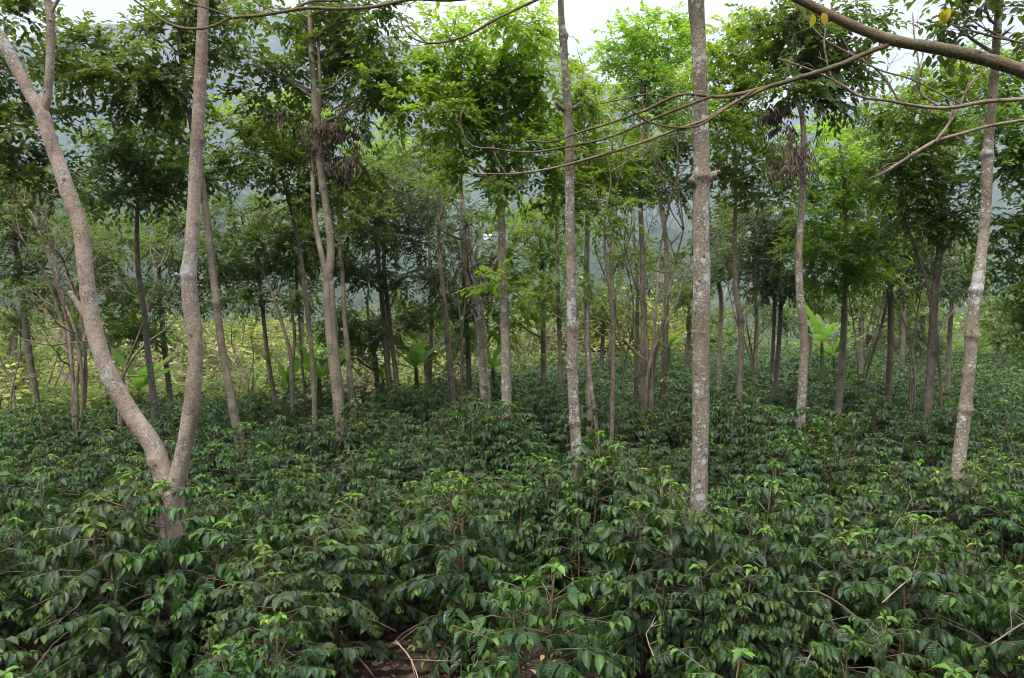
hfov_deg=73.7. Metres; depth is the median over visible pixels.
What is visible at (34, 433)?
coffee bush
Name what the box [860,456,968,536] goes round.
coffee bush
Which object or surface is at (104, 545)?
coffee bush
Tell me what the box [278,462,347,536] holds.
coffee bush
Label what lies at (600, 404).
coffee bush
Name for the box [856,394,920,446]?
coffee bush
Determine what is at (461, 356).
bare tree
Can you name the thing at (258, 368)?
scrub bush
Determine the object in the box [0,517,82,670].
coffee bush
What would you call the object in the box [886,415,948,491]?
coffee bush
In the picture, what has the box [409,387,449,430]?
coffee bush
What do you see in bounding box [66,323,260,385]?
scrub bush
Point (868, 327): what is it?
scrub bush
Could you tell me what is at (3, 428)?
coffee bush
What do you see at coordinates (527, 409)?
coffee bush
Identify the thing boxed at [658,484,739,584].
coffee bush
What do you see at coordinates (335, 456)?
coffee bush
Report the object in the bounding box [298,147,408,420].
shade tree
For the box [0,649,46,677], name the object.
coffee bush
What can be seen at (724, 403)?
coffee bush
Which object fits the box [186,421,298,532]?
coffee bush
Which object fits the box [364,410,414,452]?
coffee bush
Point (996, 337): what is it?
bush
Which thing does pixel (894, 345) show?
scrub bush
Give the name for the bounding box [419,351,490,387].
scrub bush
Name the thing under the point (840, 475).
coffee bush
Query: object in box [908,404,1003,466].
coffee bush
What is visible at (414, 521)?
coffee bush
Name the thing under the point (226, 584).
dry stick
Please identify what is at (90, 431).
coffee bush
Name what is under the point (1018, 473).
coffee bush
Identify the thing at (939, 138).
drooping dead branch
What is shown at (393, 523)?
coffee bush
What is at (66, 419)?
coffee bush
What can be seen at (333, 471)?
coffee bush
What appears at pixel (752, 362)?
bare tree
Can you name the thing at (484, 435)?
coffee bush
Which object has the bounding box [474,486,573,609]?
coffee bush
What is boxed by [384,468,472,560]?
coffee bush
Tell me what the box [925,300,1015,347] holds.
scrub bush
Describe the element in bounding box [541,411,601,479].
coffee bush
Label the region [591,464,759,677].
coffee bush
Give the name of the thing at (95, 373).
scrub bush
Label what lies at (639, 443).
coffee bush
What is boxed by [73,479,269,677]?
coffee bush
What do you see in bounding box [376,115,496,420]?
shade tree
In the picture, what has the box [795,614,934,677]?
coffee bush
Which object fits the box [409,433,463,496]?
coffee bush
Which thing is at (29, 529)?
coffee bush
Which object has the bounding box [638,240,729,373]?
shade tree
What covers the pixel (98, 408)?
scrub bush
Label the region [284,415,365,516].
coffee bush
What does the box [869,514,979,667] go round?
coffee bush
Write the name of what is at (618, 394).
coffee bush
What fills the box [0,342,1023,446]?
coffee undergrowth
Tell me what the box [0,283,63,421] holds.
bare tree
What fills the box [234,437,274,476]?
coffee bush
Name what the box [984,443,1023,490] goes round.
coffee bush
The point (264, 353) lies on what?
scrub bush
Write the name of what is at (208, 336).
scrub bush
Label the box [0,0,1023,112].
sky
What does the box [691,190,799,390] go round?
shade tree
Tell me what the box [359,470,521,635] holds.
coffee bush
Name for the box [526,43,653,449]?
shade tree
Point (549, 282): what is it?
shade tree
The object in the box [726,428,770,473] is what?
coffee bush
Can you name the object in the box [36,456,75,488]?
dry stick
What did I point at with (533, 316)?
shade tree
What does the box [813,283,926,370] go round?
shade tree
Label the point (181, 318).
scrub bush
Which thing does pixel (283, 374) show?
banana plant
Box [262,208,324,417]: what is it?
shade tree
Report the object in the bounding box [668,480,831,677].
coffee bush
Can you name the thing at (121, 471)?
coffee bush
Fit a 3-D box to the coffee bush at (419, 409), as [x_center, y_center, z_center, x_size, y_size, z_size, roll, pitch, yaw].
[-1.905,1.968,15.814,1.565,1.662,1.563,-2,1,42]
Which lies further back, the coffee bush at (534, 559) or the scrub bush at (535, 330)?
the scrub bush at (535, 330)
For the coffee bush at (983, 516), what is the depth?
7.71 m
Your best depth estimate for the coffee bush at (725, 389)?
16.89 m
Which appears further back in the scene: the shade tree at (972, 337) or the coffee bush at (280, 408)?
the coffee bush at (280, 408)
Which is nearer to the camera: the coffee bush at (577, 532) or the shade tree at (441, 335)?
the coffee bush at (577, 532)
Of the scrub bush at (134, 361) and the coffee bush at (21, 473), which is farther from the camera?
the scrub bush at (134, 361)
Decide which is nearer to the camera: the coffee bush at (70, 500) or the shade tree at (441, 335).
the coffee bush at (70, 500)
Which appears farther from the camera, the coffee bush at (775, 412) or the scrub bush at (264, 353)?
the scrub bush at (264, 353)
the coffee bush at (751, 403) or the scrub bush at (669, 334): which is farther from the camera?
the scrub bush at (669, 334)
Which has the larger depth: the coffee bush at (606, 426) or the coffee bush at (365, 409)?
the coffee bush at (365, 409)
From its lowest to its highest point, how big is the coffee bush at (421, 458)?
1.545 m
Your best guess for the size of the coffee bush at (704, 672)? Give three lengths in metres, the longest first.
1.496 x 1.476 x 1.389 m
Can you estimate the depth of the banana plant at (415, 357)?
19.00 m
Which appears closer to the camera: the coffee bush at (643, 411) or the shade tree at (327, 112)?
the coffee bush at (643, 411)
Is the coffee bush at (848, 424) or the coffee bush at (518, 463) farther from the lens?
the coffee bush at (848, 424)
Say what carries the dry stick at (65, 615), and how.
in the coffee bush at (130, 664)
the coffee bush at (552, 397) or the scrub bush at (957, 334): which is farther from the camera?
the scrub bush at (957, 334)
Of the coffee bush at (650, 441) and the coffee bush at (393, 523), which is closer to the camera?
the coffee bush at (393, 523)
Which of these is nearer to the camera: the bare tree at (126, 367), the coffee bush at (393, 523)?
the coffee bush at (393, 523)
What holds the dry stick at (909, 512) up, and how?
in the coffee bush at (886, 561)
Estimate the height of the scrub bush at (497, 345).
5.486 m
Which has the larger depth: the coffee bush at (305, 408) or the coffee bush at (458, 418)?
the coffee bush at (305, 408)
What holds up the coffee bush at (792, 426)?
on the ground
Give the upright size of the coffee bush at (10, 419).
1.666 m
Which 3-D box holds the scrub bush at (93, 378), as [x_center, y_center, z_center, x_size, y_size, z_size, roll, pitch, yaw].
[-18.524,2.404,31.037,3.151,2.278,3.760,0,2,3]
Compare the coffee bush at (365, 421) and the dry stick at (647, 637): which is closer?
the dry stick at (647, 637)
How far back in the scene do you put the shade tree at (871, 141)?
25.50 m
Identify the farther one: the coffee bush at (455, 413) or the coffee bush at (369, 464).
the coffee bush at (455, 413)
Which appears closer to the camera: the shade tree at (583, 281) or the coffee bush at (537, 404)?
the shade tree at (583, 281)
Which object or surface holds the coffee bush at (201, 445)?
on the ground
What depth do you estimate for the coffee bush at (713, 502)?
8.89 m
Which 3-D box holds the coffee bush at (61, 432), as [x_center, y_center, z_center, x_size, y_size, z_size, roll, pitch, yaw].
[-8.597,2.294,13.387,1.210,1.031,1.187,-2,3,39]
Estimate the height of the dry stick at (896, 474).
0.249 m
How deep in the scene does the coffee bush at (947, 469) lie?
9.48 m
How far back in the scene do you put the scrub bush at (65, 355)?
37.99 m
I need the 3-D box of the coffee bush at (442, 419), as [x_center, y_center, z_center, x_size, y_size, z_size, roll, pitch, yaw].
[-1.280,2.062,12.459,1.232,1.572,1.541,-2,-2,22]
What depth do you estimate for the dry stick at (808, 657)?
5.02 m
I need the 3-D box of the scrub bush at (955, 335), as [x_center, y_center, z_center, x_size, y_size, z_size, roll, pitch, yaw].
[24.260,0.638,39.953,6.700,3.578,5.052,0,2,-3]
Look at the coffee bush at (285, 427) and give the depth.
11.62 m
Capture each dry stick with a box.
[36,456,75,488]
[38,589,87,629]
[203,577,255,593]
[396,640,444,677]
[646,616,663,656]
[787,586,877,634]
[795,653,811,667]
[860,464,911,486]
[882,550,928,602]
[890,485,937,542]
[919,548,944,592]
[990,609,1023,644]
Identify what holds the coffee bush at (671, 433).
on the ground
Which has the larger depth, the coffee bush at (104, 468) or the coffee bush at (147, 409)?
the coffee bush at (147, 409)
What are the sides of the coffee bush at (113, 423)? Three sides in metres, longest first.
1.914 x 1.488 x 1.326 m
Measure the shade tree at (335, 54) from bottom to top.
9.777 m
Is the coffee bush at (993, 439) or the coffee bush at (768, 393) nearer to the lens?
the coffee bush at (993, 439)
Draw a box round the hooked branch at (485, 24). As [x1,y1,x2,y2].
[376,0,538,53]
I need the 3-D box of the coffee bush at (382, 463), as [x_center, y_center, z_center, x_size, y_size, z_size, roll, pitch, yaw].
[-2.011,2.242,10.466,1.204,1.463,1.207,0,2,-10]
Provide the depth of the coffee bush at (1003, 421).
14.04 m
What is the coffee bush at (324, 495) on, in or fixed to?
on the ground
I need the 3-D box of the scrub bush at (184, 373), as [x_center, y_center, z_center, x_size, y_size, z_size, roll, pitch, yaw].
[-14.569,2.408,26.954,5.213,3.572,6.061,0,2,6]
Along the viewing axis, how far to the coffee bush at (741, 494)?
8.29 m
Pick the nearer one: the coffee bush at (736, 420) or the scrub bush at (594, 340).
the coffee bush at (736, 420)
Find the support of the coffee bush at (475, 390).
on the ground
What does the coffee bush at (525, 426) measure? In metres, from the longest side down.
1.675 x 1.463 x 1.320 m
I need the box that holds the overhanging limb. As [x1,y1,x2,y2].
[453,0,1023,187]
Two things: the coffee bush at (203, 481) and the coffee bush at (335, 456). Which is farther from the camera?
the coffee bush at (335, 456)
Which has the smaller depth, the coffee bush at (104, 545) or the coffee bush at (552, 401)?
the coffee bush at (104, 545)
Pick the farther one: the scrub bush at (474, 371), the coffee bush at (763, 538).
the scrub bush at (474, 371)
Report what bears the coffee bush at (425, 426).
on the ground
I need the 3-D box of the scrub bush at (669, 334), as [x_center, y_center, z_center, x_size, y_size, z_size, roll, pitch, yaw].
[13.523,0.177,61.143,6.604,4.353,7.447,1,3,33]
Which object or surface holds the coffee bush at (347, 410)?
on the ground
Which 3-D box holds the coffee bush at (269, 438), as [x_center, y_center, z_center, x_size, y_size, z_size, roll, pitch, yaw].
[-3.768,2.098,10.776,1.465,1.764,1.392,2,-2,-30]
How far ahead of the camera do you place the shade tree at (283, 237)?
16.06 m
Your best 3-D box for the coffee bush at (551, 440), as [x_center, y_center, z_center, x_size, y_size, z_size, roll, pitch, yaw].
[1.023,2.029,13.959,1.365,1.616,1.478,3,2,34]
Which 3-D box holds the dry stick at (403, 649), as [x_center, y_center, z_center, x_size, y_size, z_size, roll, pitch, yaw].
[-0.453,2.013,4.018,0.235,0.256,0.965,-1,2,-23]
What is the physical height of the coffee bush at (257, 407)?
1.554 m
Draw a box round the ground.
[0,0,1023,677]
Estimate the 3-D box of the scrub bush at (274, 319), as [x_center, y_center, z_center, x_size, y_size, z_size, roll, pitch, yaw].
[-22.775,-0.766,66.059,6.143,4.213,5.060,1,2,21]
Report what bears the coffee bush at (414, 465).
on the ground
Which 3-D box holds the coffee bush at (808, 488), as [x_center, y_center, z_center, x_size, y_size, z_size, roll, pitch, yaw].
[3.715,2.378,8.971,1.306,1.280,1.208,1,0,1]
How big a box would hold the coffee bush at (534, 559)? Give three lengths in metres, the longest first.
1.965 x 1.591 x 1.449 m
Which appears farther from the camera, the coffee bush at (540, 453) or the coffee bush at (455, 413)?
the coffee bush at (455, 413)
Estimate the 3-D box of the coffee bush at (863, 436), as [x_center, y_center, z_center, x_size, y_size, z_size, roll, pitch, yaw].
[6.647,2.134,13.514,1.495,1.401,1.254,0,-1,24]
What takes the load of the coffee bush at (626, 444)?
on the ground
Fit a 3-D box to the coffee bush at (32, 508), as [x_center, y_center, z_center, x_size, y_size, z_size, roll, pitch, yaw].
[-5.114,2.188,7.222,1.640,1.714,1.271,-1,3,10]
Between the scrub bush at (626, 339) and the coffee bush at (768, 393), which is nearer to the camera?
the coffee bush at (768, 393)
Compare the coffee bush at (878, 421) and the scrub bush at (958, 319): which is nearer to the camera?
the coffee bush at (878, 421)
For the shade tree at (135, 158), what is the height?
7.292 m
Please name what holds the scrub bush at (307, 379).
on the ground
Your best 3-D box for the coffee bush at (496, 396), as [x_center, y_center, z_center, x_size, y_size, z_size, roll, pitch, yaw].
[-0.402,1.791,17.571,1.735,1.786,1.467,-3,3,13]
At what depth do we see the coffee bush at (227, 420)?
13.44 m
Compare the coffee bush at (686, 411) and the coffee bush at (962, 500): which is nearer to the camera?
the coffee bush at (962, 500)
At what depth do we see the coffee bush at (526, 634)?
4.75 m
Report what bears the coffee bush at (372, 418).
on the ground
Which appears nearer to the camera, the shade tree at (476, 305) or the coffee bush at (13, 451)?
the coffee bush at (13, 451)
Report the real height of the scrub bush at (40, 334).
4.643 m
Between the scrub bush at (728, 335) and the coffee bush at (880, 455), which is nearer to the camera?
the coffee bush at (880, 455)
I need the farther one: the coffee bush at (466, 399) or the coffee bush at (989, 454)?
the coffee bush at (466, 399)
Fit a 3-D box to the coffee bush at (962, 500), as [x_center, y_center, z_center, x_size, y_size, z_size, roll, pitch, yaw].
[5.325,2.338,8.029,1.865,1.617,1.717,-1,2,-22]
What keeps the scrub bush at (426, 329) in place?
on the ground
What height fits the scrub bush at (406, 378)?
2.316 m
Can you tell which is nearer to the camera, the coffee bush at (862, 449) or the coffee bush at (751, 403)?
the coffee bush at (862, 449)
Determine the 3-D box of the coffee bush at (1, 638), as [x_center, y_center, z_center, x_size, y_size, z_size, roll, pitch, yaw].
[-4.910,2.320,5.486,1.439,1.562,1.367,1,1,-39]
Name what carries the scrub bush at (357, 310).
on the ground
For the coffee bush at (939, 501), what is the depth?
7.77 m
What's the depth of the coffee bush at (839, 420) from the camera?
13.05 m
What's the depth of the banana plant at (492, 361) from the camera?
18.01 m
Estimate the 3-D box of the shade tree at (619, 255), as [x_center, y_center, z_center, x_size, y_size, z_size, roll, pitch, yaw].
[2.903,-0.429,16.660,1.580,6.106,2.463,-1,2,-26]
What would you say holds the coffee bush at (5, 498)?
on the ground
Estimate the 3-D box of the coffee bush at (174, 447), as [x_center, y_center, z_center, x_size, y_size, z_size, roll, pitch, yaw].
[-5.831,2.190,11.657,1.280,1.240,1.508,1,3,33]
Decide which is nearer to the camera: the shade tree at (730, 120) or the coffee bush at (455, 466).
the coffee bush at (455, 466)
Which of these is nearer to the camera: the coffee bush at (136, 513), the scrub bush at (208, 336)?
the coffee bush at (136, 513)
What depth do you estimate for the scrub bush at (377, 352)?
38.51 m
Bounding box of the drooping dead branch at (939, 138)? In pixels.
[865,66,1023,182]
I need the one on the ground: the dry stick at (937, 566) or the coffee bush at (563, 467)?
the coffee bush at (563, 467)
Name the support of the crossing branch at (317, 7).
attached to the shade tree at (142, 429)
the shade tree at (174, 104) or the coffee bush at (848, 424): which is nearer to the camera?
the shade tree at (174, 104)
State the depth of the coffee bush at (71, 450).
12.26 m
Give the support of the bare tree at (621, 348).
on the ground
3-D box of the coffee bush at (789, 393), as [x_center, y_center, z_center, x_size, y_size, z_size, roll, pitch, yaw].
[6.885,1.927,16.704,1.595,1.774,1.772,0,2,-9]
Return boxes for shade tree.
[0,0,106,224]
[0,0,208,637]
[0,158,134,414]
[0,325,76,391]
[19,0,276,459]
[33,203,139,407]
[39,100,248,421]
[57,199,225,415]
[172,188,299,411]
[184,91,407,442]
[207,0,418,458]
[208,86,361,398]
[219,190,340,426]
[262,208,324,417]
[295,281,436,412]
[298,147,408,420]
[314,154,479,404]
[335,110,464,388]
[354,0,587,443]
[370,284,496,388]
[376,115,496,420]
[381,117,471,396]
[391,122,518,410]
[392,223,523,402]
[451,193,584,396]
[516,205,610,401]
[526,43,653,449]
[536,53,686,372]
[539,231,625,448]
[545,87,692,440]
[545,279,660,388]
[554,0,585,574]
[576,0,730,405]
[577,102,724,418]
[601,204,688,409]
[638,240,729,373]
[673,5,825,428]
[683,214,771,395]
[688,0,719,556]
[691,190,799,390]
[710,197,835,409]
[724,0,912,443]
[760,273,861,376]
[766,112,915,418]
[807,83,1023,378]
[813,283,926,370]
[821,139,970,409]
[835,36,1018,439]
[875,280,958,371]
[895,0,1023,562]
[900,260,970,406]
[913,225,1007,397]
[935,31,1023,364]
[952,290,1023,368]
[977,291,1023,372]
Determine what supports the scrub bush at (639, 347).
on the ground
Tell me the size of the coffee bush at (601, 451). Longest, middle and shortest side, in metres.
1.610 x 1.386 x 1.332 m
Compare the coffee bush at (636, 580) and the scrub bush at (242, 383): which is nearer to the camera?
the coffee bush at (636, 580)
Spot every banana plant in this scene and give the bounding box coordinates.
[96,346,185,407]
[254,354,308,412]
[257,339,357,414]
[366,360,404,393]
[378,338,455,388]
[473,331,527,399]
[656,325,685,376]
[796,304,864,402]
[809,329,864,383]
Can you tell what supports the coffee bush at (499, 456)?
on the ground
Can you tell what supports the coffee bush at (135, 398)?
on the ground
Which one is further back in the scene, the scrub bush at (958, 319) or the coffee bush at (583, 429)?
the scrub bush at (958, 319)
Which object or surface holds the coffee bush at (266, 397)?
on the ground
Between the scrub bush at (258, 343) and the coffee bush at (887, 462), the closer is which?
the coffee bush at (887, 462)
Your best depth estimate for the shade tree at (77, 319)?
22.83 m
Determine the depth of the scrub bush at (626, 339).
36.06 m
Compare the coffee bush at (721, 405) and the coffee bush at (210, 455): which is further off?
the coffee bush at (721, 405)
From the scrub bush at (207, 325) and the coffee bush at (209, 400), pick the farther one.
the scrub bush at (207, 325)
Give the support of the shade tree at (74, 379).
on the ground
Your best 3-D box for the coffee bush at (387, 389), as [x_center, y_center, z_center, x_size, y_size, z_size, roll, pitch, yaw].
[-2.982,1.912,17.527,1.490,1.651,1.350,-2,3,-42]
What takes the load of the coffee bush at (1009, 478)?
on the ground
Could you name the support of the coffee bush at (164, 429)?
on the ground
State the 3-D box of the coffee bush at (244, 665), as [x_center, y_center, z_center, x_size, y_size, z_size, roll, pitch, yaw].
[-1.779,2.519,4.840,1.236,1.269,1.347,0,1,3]
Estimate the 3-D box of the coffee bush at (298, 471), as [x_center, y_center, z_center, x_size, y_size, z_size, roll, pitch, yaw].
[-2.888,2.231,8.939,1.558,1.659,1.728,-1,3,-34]
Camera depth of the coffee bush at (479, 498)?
8.88 m
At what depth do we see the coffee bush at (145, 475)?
8.65 m
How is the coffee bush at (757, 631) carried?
on the ground
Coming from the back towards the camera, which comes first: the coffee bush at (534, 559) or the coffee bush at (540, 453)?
the coffee bush at (540, 453)
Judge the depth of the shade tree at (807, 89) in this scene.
11.31 m
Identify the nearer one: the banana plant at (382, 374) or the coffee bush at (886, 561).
the coffee bush at (886, 561)
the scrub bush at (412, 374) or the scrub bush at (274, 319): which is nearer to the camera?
the scrub bush at (412, 374)
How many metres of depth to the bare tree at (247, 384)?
17.49 m
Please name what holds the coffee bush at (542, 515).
on the ground
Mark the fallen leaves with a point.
(375, 663)
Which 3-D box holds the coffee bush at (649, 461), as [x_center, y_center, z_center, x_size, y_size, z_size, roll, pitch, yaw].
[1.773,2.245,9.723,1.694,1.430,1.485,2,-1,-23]
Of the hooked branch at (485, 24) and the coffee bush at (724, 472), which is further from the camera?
the coffee bush at (724, 472)
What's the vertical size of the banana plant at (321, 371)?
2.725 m
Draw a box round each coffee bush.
[0,404,84,511]
[0,410,50,462]
[0,416,46,454]
[0,419,28,484]
[0,427,68,507]
[0,440,87,536]
[0,460,24,514]
[0,466,103,604]
[0,486,11,510]
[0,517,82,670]
[0,543,49,638]
[0,610,40,677]
[0,637,10,664]
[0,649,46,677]
[1,460,96,544]
[1,504,86,599]
[3,412,51,456]
[14,470,222,677]
[16,407,83,457]
[19,498,156,657]
[31,399,94,441]
[34,558,222,677]
[45,416,130,496]
[45,431,87,468]
[58,442,118,501]
[65,429,151,547]
[72,455,186,573]
[73,406,145,457]
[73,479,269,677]
[75,469,238,639]
[81,440,207,517]
[84,418,124,446]
[87,501,158,573]
[91,426,140,467]
[93,389,150,454]
[104,453,145,517]
[108,395,150,428]
[121,397,178,454]
[123,393,230,458]
[137,453,252,567]
[139,432,199,484]
[150,410,179,440]
[163,396,229,442]
[163,426,245,525]
[166,489,322,663]
[169,432,219,486]
[174,412,215,439]
[182,540,330,675]
[184,487,287,582]
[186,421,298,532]
[186,548,370,677]
[189,427,254,522]
[191,611,336,677]
[197,445,284,525]
[198,401,264,463]
[209,399,263,443]
[218,421,259,448]
[221,472,337,604]
[225,393,296,441]
[228,388,280,428]
[228,513,407,677]
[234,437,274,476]
[235,447,342,562]
[238,415,311,515]
[242,422,283,449]
[258,400,304,446]
[262,422,307,465]
[265,438,349,488]
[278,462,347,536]
[281,473,389,607]
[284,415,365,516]
[290,397,324,422]
[291,419,323,446]
[293,477,456,644]
[294,414,350,455]
[295,398,402,517]
[299,407,333,426]
[299,450,367,513]
[308,446,350,480]
[310,449,414,524]
[330,395,363,428]
[337,475,416,560]
[342,437,416,513]
[346,404,394,440]
[348,405,388,433]
[349,418,396,463]
[357,410,416,471]
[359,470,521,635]
[360,396,385,419]
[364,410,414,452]
[371,385,416,425]
[372,413,428,482]
[373,381,415,417]
[374,413,423,468]
[377,447,435,495]
[378,429,484,521]
[379,475,547,677]
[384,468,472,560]
[388,485,480,575]
[397,381,446,425]
[402,389,452,434]
[405,418,454,465]
[408,442,494,512]
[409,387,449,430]
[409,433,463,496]
[411,408,470,480]
[416,404,461,443]
[434,422,454,464]
[440,396,479,459]
[444,403,492,471]
[448,400,526,499]
[449,557,631,677]
[450,385,519,447]
[450,388,479,419]
[454,393,495,418]
[463,406,498,471]
[464,469,527,556]
[466,402,546,497]
[471,424,557,523]
[473,375,528,405]
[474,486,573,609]
[488,467,607,610]
[489,453,554,533]
[490,425,558,481]
[491,418,569,511]
[492,457,567,523]
[494,394,556,439]
[496,403,533,445]
[509,456,656,615]
[509,489,570,559]
[512,395,553,439]
[523,495,614,629]
[526,380,564,442]
[537,401,586,462]
[541,393,567,421]
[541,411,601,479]
[542,428,674,602]
[545,389,600,442]
[548,411,586,456]
[549,454,588,488]
[550,500,735,677]
[554,402,654,479]
[557,449,681,595]
[564,459,612,507]
[565,438,632,487]
[581,394,621,432]
[583,392,634,426]
[584,396,680,483]
[587,497,682,618]
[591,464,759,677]
[598,475,661,519]
[600,437,647,471]
[610,439,683,496]
[613,444,688,524]
[618,418,677,497]
[621,413,681,462]
[631,398,714,473]
[640,394,689,446]
[647,523,827,677]
[657,448,728,521]
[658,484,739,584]
[659,378,712,422]
[659,425,691,457]
[663,443,721,498]
[665,393,720,437]
[667,427,725,491]
[667,640,773,677]
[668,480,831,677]
[670,444,760,528]
[678,480,752,551]
[682,554,809,677]
[701,531,820,677]
[709,391,767,475]
[709,394,736,443]
[709,414,735,448]
[710,382,755,419]
[710,431,730,472]
[711,393,744,421]
[712,504,821,622]
[713,416,789,470]
[717,391,772,432]
[717,459,812,601]
[719,406,789,501]
[721,386,795,454]
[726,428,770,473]
[726,500,926,677]
[731,434,801,516]
[742,407,835,506]
[744,437,837,531]
[746,404,795,443]
[751,391,780,408]
[761,473,838,563]
[769,382,820,424]
[778,440,845,504]
[780,438,886,532]
[781,482,922,633]
[783,410,897,513]
[787,446,863,505]
[790,510,1019,677]
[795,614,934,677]
[797,489,913,596]
[805,406,857,462]
[823,378,889,438]
[824,411,878,455]
[824,415,872,454]
[846,472,935,540]
[848,395,911,456]
[850,396,906,439]
[851,434,925,513]
[851,438,906,485]
[854,441,913,488]
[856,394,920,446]
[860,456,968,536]
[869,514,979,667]
[874,517,1023,677]
[882,461,1023,592]
[883,428,915,464]
[885,411,969,467]
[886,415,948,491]
[887,468,1023,590]
[895,398,990,442]
[895,421,950,485]
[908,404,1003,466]
[908,404,1005,470]
[919,659,988,677]
[923,439,1010,491]
[925,423,1023,471]
[928,456,1014,492]
[930,490,1023,600]
[932,393,1019,443]
[946,566,1023,677]
[948,462,1023,568]
[949,494,1023,579]
[951,560,1023,677]
[959,510,1023,597]
[963,467,1018,509]
[968,446,1023,490]
[975,400,1023,466]
[976,456,1023,511]
[979,408,1015,443]
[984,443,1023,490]
[989,417,1022,454]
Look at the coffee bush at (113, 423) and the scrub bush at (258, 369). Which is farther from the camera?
the scrub bush at (258, 369)
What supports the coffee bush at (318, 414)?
on the ground
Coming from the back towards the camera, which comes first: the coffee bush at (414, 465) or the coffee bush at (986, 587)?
the coffee bush at (414, 465)
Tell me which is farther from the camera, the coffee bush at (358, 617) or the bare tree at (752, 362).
the bare tree at (752, 362)
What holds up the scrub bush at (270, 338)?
on the ground
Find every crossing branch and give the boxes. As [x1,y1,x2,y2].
[134,0,465,29]
[771,0,1023,109]
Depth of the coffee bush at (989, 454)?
10.59 m
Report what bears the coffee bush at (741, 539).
on the ground
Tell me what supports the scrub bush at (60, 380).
on the ground
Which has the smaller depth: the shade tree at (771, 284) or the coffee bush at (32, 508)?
the coffee bush at (32, 508)
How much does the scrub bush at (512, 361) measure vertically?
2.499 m
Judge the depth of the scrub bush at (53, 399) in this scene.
22.04 m
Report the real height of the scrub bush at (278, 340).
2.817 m
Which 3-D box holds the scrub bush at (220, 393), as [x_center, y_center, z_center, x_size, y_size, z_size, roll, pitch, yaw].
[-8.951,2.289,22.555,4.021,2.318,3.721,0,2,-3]
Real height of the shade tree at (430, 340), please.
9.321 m
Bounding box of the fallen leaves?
[3,484,1020,677]
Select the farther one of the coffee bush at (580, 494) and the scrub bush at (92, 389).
the scrub bush at (92, 389)
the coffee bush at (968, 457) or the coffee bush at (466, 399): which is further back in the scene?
the coffee bush at (466, 399)
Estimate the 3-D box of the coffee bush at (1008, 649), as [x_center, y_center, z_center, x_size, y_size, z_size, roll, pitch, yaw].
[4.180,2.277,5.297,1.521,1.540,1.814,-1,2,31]
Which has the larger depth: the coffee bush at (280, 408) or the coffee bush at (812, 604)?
the coffee bush at (280, 408)
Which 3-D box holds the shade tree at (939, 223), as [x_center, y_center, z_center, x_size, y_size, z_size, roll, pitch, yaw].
[7.889,-1.533,13.135,3.612,8.546,2.550,-1,2,-30]
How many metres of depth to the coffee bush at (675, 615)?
5.48 m
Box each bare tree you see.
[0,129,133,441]
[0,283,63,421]
[70,175,249,455]
[216,302,283,410]
[388,111,525,404]
[484,282,539,402]
[524,114,691,418]
[529,47,792,421]
[713,230,791,392]
[817,223,911,407]
[830,227,1005,431]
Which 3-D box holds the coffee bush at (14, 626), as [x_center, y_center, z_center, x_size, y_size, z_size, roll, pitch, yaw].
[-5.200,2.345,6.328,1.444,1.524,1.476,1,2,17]
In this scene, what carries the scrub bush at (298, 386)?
on the ground
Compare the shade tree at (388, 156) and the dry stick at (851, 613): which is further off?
the shade tree at (388, 156)
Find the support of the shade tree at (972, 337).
on the ground
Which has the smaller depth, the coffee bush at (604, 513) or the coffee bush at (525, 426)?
the coffee bush at (604, 513)
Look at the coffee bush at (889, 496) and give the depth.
8.51 m
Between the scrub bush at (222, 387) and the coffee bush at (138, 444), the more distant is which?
the scrub bush at (222, 387)
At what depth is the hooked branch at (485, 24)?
4.92 m
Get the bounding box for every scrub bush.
[0,328,55,351]
[0,342,75,414]
[0,372,37,401]
[0,382,30,423]
[1,309,79,345]
[2,342,63,375]
[2,372,111,426]
[3,375,162,422]
[6,363,99,406]
[16,362,129,393]
[25,377,160,415]
[31,318,79,341]
[33,343,112,369]
[36,358,87,378]
[38,349,119,380]
[48,321,151,370]
[48,356,220,399]
[50,304,203,362]
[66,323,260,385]
[66,370,208,422]
[68,370,127,388]
[79,334,203,373]
[79,398,115,421]
[80,372,175,414]
[127,341,259,385]
[131,371,221,413]
[137,303,227,337]
[151,318,249,361]
[174,374,284,423]
[176,348,257,388]
[176,350,330,413]
[179,371,280,405]
[201,316,234,328]
[201,320,214,330]
[203,313,319,367]
[205,352,266,383]
[212,318,259,340]
[218,360,265,382]
[223,309,323,350]
[232,336,272,359]
[232,357,287,387]
[234,357,288,382]
[244,345,296,362]
[246,350,327,377]
[248,330,289,359]
[249,313,297,328]
[249,350,385,416]
[249,355,346,414]
[268,329,305,355]
[295,338,341,356]
[296,324,343,347]
[307,346,327,359]
[310,363,411,415]
[316,358,409,403]
[317,298,395,324]
[337,300,395,324]
[343,327,395,353]
[343,348,403,377]
[359,368,423,395]
[364,341,472,390]
[382,353,444,373]
[403,311,453,340]
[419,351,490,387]
[433,331,475,363]
[434,314,462,336]
[444,358,517,390]
[471,323,605,371]
[471,323,619,375]
[472,327,550,363]
[485,276,671,363]
[495,350,550,374]
[497,335,582,374]
[552,278,717,362]
[553,309,660,359]
[556,298,677,357]
[604,334,661,357]
[635,288,797,355]
[648,323,684,350]
[748,333,799,354]
[781,325,852,355]
[785,269,964,356]
[866,323,980,354]
[867,337,908,353]
[896,322,986,349]
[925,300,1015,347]
[939,325,984,343]
[943,336,994,356]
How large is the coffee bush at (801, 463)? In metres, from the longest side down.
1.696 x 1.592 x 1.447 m
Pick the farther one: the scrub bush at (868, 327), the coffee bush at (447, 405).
the scrub bush at (868, 327)
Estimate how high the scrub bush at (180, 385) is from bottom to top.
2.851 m
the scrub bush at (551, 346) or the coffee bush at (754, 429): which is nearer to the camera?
the coffee bush at (754, 429)

